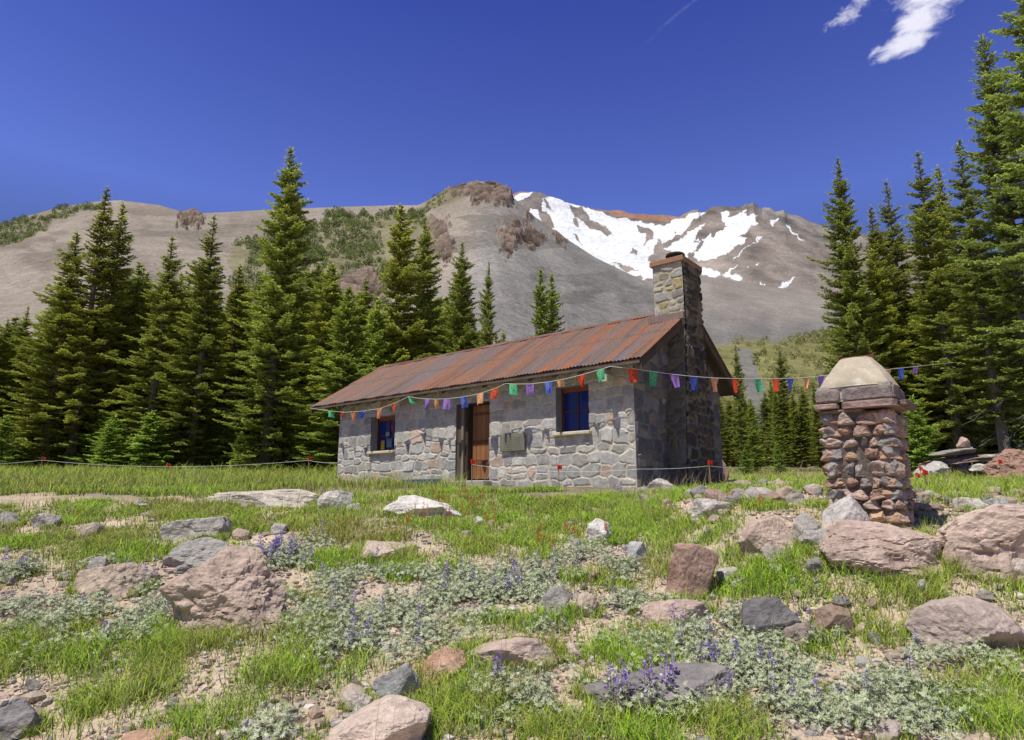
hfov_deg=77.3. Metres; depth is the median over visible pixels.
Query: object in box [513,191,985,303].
mountain
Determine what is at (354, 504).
loose stone
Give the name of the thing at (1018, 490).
loose stone
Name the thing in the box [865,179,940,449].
fir tree
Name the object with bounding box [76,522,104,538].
boulder
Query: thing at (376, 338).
fir tree
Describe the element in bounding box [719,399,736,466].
fir tree
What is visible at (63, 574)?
loose stone
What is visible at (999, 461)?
boundary stake
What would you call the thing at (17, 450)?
fir tree
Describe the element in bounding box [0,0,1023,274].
sky
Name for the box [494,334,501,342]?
fir tree
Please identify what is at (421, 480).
beam
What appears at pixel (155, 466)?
rope line
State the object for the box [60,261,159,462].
fir tree
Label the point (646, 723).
grass
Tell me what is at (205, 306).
fir tree
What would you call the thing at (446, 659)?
boulder
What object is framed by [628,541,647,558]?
boulder
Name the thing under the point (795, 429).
fir tree
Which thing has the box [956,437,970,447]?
flat stone
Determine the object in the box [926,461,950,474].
flat stone
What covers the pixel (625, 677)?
lupine plant
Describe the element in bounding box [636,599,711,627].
boulder
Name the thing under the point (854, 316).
fir tree
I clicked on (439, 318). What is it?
fir tree
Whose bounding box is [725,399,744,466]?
fir tree
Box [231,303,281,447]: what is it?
fir tree
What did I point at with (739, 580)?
loose stone
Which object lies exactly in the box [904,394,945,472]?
fir tree
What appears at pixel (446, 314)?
fir tree
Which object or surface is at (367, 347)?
fir tree
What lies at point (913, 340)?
fir tree
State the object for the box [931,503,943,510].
loose stone
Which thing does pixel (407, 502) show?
boulder
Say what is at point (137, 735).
boulder
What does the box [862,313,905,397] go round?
fir tree
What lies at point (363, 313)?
fir tree
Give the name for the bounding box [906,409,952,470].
fir tree
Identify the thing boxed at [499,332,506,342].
fir tree
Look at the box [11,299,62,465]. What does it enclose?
fir tree
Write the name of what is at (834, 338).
fir tree
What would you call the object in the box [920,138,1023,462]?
fir tree
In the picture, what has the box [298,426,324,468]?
fir tree
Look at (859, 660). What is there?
loose stone
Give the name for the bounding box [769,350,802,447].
fir tree
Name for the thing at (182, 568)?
loose stone
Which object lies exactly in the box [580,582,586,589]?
loose stone
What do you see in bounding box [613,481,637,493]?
lupine plant
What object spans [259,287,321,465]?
fir tree
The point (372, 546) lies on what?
boulder
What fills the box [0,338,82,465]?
fir tree
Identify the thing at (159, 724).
loose stone
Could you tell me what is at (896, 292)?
fir tree
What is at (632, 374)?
flag string
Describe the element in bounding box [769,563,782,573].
loose stone
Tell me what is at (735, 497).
loose stone
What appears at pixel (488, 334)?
fir tree
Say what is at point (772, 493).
loose stone
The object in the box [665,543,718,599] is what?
boulder
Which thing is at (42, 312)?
fir tree
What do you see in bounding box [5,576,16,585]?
loose stone
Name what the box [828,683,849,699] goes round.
boulder
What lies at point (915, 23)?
cloud
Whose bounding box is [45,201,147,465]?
fir tree
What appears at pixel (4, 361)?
fir tree
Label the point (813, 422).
fir tree
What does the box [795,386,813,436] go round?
fir tree
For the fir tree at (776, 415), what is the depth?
50.00 m
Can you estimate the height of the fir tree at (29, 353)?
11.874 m
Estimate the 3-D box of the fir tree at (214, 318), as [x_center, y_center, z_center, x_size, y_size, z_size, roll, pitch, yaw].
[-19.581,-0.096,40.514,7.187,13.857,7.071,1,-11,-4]
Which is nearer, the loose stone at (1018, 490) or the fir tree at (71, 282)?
the loose stone at (1018, 490)
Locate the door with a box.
[472,404,489,478]
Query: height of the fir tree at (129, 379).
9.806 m
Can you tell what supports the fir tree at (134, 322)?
on the ground at (294, 576)
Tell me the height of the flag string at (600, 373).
0.564 m
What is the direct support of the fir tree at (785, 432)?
on the ground at (294, 576)
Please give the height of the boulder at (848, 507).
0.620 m
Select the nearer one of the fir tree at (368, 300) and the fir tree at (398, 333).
the fir tree at (398, 333)
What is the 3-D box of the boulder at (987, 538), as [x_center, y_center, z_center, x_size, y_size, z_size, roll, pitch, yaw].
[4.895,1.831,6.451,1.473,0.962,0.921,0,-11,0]
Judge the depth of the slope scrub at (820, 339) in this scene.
356.91 m
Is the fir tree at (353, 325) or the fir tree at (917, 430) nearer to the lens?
the fir tree at (917, 430)
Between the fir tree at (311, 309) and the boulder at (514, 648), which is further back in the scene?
the fir tree at (311, 309)
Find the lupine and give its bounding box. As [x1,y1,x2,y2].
[0,519,1023,739]
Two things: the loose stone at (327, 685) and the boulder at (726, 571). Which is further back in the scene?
the boulder at (726, 571)
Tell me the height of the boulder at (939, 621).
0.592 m
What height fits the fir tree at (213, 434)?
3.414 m
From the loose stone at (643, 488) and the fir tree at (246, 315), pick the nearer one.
the loose stone at (643, 488)
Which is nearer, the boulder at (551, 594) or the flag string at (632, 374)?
the boulder at (551, 594)
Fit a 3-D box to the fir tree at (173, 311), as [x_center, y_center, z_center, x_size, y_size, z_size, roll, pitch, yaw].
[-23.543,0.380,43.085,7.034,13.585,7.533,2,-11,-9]
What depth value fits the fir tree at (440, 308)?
48.66 m
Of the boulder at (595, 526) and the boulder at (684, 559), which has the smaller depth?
the boulder at (684, 559)
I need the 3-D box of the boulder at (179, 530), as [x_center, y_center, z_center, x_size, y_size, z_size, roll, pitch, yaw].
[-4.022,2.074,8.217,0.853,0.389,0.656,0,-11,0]
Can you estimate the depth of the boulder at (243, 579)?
5.49 m
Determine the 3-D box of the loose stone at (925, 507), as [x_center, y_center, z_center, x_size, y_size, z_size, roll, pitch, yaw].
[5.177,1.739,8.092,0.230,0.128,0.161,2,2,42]
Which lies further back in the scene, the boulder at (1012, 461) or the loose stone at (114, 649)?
the boulder at (1012, 461)
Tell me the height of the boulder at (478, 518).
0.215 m
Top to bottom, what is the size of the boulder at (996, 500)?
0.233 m
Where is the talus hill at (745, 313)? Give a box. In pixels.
[648,276,988,466]
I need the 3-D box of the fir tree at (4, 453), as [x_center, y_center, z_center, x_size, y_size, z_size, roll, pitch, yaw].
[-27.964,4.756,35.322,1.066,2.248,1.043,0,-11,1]
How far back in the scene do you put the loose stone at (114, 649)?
5.23 m
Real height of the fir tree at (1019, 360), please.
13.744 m
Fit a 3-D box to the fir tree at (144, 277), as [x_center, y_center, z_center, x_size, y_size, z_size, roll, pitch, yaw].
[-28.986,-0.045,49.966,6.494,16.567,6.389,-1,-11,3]
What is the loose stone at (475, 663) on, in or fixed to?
on the ground at (294, 576)
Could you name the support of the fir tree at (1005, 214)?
on the ground at (294, 576)
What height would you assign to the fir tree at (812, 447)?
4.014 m
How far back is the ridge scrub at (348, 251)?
601.84 m
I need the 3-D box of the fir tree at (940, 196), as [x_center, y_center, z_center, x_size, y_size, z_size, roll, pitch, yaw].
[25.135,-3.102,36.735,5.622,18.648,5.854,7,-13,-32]
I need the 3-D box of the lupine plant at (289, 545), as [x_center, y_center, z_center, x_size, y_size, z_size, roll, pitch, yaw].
[-2.603,2.010,7.319,0.725,0.350,0.484,0,-11,0]
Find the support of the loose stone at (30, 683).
on the ground at (294, 576)
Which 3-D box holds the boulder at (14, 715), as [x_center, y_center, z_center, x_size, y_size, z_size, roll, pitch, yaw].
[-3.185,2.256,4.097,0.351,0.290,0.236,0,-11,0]
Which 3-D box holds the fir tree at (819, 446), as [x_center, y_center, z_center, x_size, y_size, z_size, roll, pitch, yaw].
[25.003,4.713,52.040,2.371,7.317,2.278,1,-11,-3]
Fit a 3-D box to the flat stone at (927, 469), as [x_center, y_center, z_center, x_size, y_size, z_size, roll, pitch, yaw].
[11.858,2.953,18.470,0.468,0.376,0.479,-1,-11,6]
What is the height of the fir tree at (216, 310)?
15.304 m
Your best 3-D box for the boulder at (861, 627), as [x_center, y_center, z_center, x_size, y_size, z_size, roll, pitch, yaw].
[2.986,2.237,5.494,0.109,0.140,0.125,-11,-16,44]
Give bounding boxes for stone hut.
[310,251,739,488]
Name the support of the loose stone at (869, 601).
on the ground at (294, 576)
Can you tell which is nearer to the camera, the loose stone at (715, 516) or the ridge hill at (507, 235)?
the loose stone at (715, 516)
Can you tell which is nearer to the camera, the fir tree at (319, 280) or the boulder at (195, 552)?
the boulder at (195, 552)
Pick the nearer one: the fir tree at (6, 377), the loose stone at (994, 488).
the loose stone at (994, 488)
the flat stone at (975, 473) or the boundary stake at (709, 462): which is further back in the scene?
the flat stone at (975, 473)
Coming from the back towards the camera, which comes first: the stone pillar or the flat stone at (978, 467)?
the flat stone at (978, 467)
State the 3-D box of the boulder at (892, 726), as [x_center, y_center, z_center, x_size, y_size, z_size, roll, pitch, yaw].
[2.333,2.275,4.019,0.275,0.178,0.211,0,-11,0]
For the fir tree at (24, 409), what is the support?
on the ground at (294, 576)
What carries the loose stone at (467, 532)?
on the ground at (294, 576)
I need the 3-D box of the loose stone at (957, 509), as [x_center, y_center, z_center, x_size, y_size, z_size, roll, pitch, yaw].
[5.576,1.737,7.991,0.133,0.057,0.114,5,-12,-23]
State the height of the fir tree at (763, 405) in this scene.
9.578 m
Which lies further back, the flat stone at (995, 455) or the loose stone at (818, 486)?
the flat stone at (995, 455)
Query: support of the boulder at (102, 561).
on the ground at (294, 576)
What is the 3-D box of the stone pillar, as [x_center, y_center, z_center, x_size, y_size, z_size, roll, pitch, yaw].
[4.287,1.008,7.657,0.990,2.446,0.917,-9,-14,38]
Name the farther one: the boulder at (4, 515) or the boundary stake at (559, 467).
the boundary stake at (559, 467)
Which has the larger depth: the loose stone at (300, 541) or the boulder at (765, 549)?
the loose stone at (300, 541)
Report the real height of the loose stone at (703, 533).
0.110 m
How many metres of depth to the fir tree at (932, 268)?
33.85 m
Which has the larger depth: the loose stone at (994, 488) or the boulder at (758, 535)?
the loose stone at (994, 488)
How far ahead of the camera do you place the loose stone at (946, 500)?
8.26 m
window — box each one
[367,416,394,454]
[552,386,591,435]
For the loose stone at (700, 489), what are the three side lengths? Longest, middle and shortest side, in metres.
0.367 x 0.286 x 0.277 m
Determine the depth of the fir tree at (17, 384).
39.88 m
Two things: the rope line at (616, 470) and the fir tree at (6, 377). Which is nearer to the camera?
the rope line at (616, 470)
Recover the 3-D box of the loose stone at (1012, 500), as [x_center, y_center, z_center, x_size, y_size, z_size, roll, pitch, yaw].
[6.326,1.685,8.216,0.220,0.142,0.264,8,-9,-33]
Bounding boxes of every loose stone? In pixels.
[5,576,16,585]
[10,729,24,738]
[23,678,42,690]
[58,570,73,579]
[111,644,118,651]
[134,500,149,506]
[151,719,161,728]
[165,697,180,713]
[173,564,189,573]
[231,528,250,539]
[271,523,287,533]
[295,539,311,549]
[295,695,303,702]
[316,679,330,687]
[346,503,360,512]
[347,679,364,686]
[377,640,397,652]
[459,530,469,537]
[471,661,485,668]
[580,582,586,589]
[588,570,599,580]
[637,486,649,491]
[638,494,648,501]
[662,498,671,503]
[689,485,705,498]
[702,528,710,537]
[703,488,722,498]
[706,514,724,523]
[717,509,730,515]
[718,492,726,500]
[723,494,743,502]
[727,490,734,495]
[730,577,745,587]
[733,480,751,485]
[733,488,744,495]
[743,487,768,501]
[756,478,767,486]
[756,487,771,495]
[766,490,785,501]
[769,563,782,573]
[775,486,795,495]
[785,493,804,502]
[803,483,817,492]
[803,487,814,494]
[805,557,823,573]
[811,485,823,489]
[812,488,822,496]
[832,595,850,606]
[853,656,870,667]
[865,598,878,608]
[885,649,907,658]
[915,502,931,511]
[917,497,929,503]
[921,490,934,499]
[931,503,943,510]
[941,496,951,503]
[953,507,963,510]
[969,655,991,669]
[975,590,994,599]
[985,486,1002,494]
[994,495,1017,503]
[1010,489,1023,495]
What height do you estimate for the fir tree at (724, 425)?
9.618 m
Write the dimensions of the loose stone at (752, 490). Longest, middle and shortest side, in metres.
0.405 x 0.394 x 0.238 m
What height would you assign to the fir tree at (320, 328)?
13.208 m
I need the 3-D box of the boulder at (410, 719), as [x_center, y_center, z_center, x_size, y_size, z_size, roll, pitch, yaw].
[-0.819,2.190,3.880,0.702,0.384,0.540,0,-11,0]
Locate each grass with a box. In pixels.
[0,461,1023,739]
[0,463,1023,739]
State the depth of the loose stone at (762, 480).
12.79 m
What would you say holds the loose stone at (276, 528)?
on the ground at (294, 576)
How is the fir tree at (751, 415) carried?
on the ground at (294, 576)
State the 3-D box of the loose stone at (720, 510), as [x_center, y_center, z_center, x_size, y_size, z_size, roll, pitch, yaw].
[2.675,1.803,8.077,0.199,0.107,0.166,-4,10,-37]
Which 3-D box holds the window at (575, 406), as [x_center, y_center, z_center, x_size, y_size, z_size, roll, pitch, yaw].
[1.298,0.850,13.303,0.920,1.023,0.370,-9,-14,38]
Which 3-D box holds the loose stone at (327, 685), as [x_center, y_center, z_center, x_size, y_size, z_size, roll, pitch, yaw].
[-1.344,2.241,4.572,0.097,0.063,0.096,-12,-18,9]
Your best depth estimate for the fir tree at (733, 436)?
60.60 m
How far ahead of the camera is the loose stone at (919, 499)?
8.24 m
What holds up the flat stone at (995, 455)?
on the flat stone at (962, 459)
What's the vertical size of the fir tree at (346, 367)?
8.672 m
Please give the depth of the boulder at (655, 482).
11.71 m
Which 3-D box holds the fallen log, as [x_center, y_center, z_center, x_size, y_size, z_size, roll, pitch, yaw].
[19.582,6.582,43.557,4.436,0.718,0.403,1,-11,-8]
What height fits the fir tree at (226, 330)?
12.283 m
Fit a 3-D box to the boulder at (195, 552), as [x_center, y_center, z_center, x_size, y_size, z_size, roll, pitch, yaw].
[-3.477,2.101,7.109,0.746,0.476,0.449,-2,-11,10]
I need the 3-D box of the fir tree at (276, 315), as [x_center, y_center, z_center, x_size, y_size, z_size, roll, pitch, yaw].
[-11.318,-3.002,31.682,5.732,17.149,6.139,-10,-15,41]
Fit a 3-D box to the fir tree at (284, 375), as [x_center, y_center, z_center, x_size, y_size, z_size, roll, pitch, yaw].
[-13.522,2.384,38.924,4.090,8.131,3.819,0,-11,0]
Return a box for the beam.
[400,479,441,484]
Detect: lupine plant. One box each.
[257,531,316,558]
[453,650,532,697]
[597,650,704,719]
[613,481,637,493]
[681,637,751,673]
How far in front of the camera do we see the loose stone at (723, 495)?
8.72 m
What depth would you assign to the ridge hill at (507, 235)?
434.32 m
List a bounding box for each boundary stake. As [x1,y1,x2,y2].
[471,459,474,484]
[557,465,561,485]
[708,460,711,485]
[922,469,927,487]
[998,459,1002,479]
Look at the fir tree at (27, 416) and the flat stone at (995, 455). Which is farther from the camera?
the fir tree at (27, 416)
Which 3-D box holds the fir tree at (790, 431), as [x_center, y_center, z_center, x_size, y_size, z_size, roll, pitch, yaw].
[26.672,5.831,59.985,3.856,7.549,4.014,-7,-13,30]
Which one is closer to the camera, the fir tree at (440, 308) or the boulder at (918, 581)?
the boulder at (918, 581)
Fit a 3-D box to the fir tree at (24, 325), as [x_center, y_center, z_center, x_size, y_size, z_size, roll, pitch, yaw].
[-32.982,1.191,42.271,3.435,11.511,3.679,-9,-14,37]
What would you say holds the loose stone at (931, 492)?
on the ground at (294, 576)
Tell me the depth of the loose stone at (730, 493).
8.86 m
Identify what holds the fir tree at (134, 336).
on the ground at (294, 576)
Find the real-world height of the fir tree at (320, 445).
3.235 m
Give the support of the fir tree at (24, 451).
on the ground at (294, 576)
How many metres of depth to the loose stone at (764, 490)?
8.60 m
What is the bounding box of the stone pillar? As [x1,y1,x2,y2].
[814,353,917,529]
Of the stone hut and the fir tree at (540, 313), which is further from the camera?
the fir tree at (540, 313)
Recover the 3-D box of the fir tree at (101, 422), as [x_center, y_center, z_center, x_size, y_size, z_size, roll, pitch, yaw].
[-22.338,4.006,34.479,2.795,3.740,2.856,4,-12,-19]
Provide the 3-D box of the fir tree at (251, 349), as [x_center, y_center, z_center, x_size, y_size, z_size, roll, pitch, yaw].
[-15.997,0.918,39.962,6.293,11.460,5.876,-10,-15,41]
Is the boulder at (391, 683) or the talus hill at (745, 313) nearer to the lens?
the boulder at (391, 683)
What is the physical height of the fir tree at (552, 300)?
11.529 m
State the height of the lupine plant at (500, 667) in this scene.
0.330 m
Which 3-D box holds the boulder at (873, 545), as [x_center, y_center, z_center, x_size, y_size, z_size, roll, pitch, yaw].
[3.693,1.855,6.420,1.387,0.682,0.734,0,-11,0]
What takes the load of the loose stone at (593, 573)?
on the ground at (294, 576)
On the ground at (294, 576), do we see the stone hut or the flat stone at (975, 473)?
the stone hut
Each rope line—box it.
[4,460,323,466]
[477,465,739,471]
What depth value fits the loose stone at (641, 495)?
10.21 m
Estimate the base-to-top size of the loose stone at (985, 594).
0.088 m
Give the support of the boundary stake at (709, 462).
on the ground at (294, 576)
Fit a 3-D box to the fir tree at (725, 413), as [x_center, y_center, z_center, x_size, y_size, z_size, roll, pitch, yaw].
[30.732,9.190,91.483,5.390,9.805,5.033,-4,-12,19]
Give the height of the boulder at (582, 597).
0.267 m
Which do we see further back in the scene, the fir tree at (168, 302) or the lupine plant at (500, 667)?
the fir tree at (168, 302)
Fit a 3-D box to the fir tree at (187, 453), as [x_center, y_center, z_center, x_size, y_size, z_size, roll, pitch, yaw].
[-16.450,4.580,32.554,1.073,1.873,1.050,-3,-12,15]
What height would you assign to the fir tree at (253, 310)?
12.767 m
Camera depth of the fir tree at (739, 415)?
33.05 m
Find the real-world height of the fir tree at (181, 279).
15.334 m
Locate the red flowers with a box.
[405,484,917,553]
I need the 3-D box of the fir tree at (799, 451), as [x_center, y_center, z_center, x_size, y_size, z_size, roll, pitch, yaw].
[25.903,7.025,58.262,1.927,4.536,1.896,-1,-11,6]
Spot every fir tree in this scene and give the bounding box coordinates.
[0,230,107,467]
[0,300,83,467]
[0,316,36,391]
[0,319,15,412]
[0,325,17,446]
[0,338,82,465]
[0,339,16,426]
[0,344,32,426]
[0,416,21,468]
[1,296,81,465]
[1,429,27,465]
[2,444,12,466]
[4,367,62,459]
[7,306,32,391]
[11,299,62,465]
[11,436,32,467]
[12,380,39,459]
[18,184,134,467]
[29,285,87,370]
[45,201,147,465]
[59,410,121,466]
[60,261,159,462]
[83,414,137,468]
[89,422,127,468]
[94,323,181,467]
[97,236,204,467]
[97,288,173,457]
[112,272,166,466]
[113,410,173,470]
[122,278,219,467]
[126,325,241,463]
[128,214,245,468]
[135,421,180,468]
[138,263,231,468]
[140,268,153,296]
[162,278,186,467]
[167,416,223,468]
[176,271,189,304]
[180,445,196,468]
[186,263,262,464]
[199,278,224,467]
[200,419,245,468]
[201,295,248,460]
[204,284,252,452]
[212,146,332,470]
[218,303,298,463]
[218,343,293,446]
[219,300,277,431]
[226,432,251,469]
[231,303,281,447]
[252,287,262,338]
[256,423,296,471]
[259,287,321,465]
[259,349,303,465]
[274,263,345,464]
[282,285,377,470]
[283,283,328,456]
[285,432,305,466]
[294,306,364,460]
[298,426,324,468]
[302,263,327,303]
[302,417,336,469]
[321,289,367,422]
[332,290,371,447]
[333,202,440,423]
[349,296,394,377]
[352,278,382,331]
[357,323,372,369]
[400,217,451,362]
[417,296,448,356]
[429,242,483,353]
[432,290,464,354]
[432,297,448,351]
[469,261,500,347]
[470,324,482,348]
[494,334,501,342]
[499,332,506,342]
[529,269,557,336]
[544,273,565,333]
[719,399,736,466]
[719,404,732,450]
[722,401,736,451]
[722,434,730,466]
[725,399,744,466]
[727,403,740,466]
[729,344,762,472]
[733,392,759,446]
[738,448,760,474]
[743,399,769,462]
[744,399,771,471]
[756,393,773,465]
[757,388,794,467]
[761,429,773,466]
[762,381,776,423]
[767,392,790,466]
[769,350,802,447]
[771,440,791,475]
[778,429,792,467]
[783,392,815,467]
[784,406,791,466]
[786,395,813,467]
[786,400,823,467]
[790,428,808,466]
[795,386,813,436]
[796,268,869,427]
[801,399,821,451]
[801,415,814,465]
[805,157,909,413]
[805,385,827,467]
[809,433,817,465]
[841,248,939,453]
[861,205,936,434]
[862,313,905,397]
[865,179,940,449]
[885,150,1021,471]
[891,259,912,464]
[897,288,989,457]
[902,281,1010,470]
[904,165,1023,463]
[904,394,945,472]
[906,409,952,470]
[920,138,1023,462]
[948,34,1023,448]
[951,254,991,462]
[953,0,1023,347]
[955,261,1022,454]
[964,260,1023,453]
[971,443,985,464]
[997,410,1023,451]
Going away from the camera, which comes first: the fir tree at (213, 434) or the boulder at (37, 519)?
the boulder at (37, 519)
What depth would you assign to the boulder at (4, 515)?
8.49 m
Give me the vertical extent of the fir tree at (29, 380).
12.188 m
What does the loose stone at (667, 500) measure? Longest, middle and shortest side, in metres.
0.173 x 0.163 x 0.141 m
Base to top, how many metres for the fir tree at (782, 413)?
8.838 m
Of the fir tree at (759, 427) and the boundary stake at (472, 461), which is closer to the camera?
the boundary stake at (472, 461)
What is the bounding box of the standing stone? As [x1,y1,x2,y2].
[722,460,729,480]
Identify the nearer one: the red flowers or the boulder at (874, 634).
the boulder at (874, 634)
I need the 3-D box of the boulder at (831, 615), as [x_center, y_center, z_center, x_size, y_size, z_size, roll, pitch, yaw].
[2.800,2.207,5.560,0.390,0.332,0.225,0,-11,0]
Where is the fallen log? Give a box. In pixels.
[769,462,821,471]
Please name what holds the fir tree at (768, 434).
on the ground at (294, 576)
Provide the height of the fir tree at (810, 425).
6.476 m
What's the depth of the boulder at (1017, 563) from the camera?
6.03 m
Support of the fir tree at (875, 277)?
on the ground at (294, 576)
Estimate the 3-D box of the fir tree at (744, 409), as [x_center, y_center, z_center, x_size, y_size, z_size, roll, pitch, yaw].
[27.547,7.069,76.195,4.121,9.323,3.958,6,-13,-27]
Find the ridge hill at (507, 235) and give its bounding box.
[0,180,654,343]
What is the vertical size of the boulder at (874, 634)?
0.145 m
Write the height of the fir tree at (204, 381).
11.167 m
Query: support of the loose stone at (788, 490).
on the ground at (294, 576)
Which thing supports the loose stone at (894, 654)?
on the ground at (294, 576)
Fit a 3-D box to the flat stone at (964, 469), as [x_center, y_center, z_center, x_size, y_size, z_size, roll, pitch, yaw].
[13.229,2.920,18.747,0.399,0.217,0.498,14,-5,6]
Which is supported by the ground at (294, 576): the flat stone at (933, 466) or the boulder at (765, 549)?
the boulder at (765, 549)
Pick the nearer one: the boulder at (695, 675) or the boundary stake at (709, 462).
the boulder at (695, 675)
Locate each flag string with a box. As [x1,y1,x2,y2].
[312,366,609,420]
[610,362,952,392]
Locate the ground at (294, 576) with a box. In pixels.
[0,466,1023,739]
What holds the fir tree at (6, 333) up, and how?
on the ground at (294, 576)
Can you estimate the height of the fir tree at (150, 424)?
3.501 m
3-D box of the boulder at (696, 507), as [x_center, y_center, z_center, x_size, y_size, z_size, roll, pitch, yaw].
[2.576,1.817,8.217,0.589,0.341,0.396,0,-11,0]
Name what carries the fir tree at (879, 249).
on the ground at (294, 576)
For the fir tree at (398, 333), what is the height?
14.385 m
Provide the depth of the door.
14.99 m
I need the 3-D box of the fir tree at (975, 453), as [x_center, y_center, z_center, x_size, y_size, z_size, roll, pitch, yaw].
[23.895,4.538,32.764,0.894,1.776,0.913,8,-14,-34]
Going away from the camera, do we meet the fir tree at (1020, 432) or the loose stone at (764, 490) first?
the loose stone at (764, 490)
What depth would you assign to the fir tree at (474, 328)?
40.04 m
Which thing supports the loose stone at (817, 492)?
on the ground at (294, 576)
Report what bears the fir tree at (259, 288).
on the ground at (294, 576)
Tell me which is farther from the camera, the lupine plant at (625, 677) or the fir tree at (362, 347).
the fir tree at (362, 347)
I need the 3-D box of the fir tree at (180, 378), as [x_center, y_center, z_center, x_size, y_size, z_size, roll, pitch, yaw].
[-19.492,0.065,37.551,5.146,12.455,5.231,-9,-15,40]
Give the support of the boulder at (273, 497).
on the ground at (294, 576)
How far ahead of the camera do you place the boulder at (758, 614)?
5.45 m
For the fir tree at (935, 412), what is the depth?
36.48 m
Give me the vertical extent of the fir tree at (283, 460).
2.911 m
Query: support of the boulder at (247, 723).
on the ground at (294, 576)
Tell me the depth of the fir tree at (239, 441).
31.56 m
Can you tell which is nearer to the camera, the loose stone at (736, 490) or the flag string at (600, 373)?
the loose stone at (736, 490)
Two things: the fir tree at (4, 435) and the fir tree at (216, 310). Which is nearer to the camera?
the fir tree at (4, 435)
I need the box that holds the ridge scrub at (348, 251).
[0,190,446,320]
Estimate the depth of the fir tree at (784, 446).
58.08 m
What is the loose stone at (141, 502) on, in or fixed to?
on the ground at (294, 576)
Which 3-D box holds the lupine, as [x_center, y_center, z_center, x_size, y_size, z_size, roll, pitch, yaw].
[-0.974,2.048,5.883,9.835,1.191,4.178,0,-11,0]
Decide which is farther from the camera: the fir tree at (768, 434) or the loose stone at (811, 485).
the fir tree at (768, 434)
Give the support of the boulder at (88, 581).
on the ground at (294, 576)
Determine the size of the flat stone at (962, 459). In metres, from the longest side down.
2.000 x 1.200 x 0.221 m
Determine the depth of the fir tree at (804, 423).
58.40 m
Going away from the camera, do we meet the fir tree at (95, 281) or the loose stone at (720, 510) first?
the loose stone at (720, 510)
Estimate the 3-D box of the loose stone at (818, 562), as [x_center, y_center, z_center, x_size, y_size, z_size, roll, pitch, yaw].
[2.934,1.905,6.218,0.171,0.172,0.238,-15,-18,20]
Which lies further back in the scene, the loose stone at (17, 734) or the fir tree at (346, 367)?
the fir tree at (346, 367)
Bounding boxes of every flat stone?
[913,466,931,474]
[917,454,994,466]
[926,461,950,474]
[928,448,976,456]
[951,465,961,468]
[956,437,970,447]
[956,466,970,473]
[965,463,986,475]
[967,463,984,471]
[968,454,997,462]
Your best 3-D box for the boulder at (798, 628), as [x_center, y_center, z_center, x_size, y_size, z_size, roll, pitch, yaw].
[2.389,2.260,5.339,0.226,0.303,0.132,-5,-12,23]
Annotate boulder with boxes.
[0,511,20,527]
[0,699,41,739]
[30,513,61,528]
[73,562,158,601]
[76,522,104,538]
[86,556,108,568]
[122,728,177,739]
[159,544,287,638]
[160,516,232,541]
[162,537,228,567]
[203,489,318,509]
[240,719,267,739]
[317,490,352,511]
[321,695,431,739]
[344,690,372,706]
[360,540,408,559]
[373,663,419,697]
[383,495,461,518]
[420,646,466,684]
[467,637,557,670]
[473,516,484,526]
[542,585,569,616]
[566,642,582,661]
[575,592,598,617]
[582,662,735,720]
[585,518,612,542]
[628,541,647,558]
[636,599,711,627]
[649,478,673,488]
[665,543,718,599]
[690,498,732,518]
[715,566,739,581]
[738,517,794,559]
[739,596,801,641]
[760,545,790,563]
[783,622,811,650]
[792,513,820,539]
[799,528,826,549]
[814,604,855,634]
[818,520,945,578]
[821,494,869,526]
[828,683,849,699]
[855,622,865,635]
[865,716,904,739]
[867,632,882,645]
[904,596,1023,656]
[913,579,930,592]
[935,503,1023,582]
[952,497,985,510]
[983,449,1023,477]
[983,498,1008,504]
[1012,557,1023,580]
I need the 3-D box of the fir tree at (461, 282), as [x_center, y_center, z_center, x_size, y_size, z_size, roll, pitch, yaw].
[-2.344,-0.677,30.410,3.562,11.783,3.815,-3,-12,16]
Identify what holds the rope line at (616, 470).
attached to the boundary stake at (472, 461)
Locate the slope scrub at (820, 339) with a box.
[718,327,982,429]
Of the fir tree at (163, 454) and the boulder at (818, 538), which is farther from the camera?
the fir tree at (163, 454)
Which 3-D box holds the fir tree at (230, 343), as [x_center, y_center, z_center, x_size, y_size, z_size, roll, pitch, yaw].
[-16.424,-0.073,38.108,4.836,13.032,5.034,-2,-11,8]
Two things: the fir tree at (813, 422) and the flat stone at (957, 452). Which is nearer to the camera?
the flat stone at (957, 452)
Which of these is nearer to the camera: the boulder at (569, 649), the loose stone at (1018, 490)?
the boulder at (569, 649)
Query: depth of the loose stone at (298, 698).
4.35 m
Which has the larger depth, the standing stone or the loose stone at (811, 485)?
the standing stone
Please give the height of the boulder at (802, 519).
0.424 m
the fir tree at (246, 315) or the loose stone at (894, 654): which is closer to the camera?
the loose stone at (894, 654)
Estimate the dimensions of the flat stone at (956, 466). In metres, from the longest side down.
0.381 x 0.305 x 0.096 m
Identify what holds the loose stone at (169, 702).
on the ground at (294, 576)
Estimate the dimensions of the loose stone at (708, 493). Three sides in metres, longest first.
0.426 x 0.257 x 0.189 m

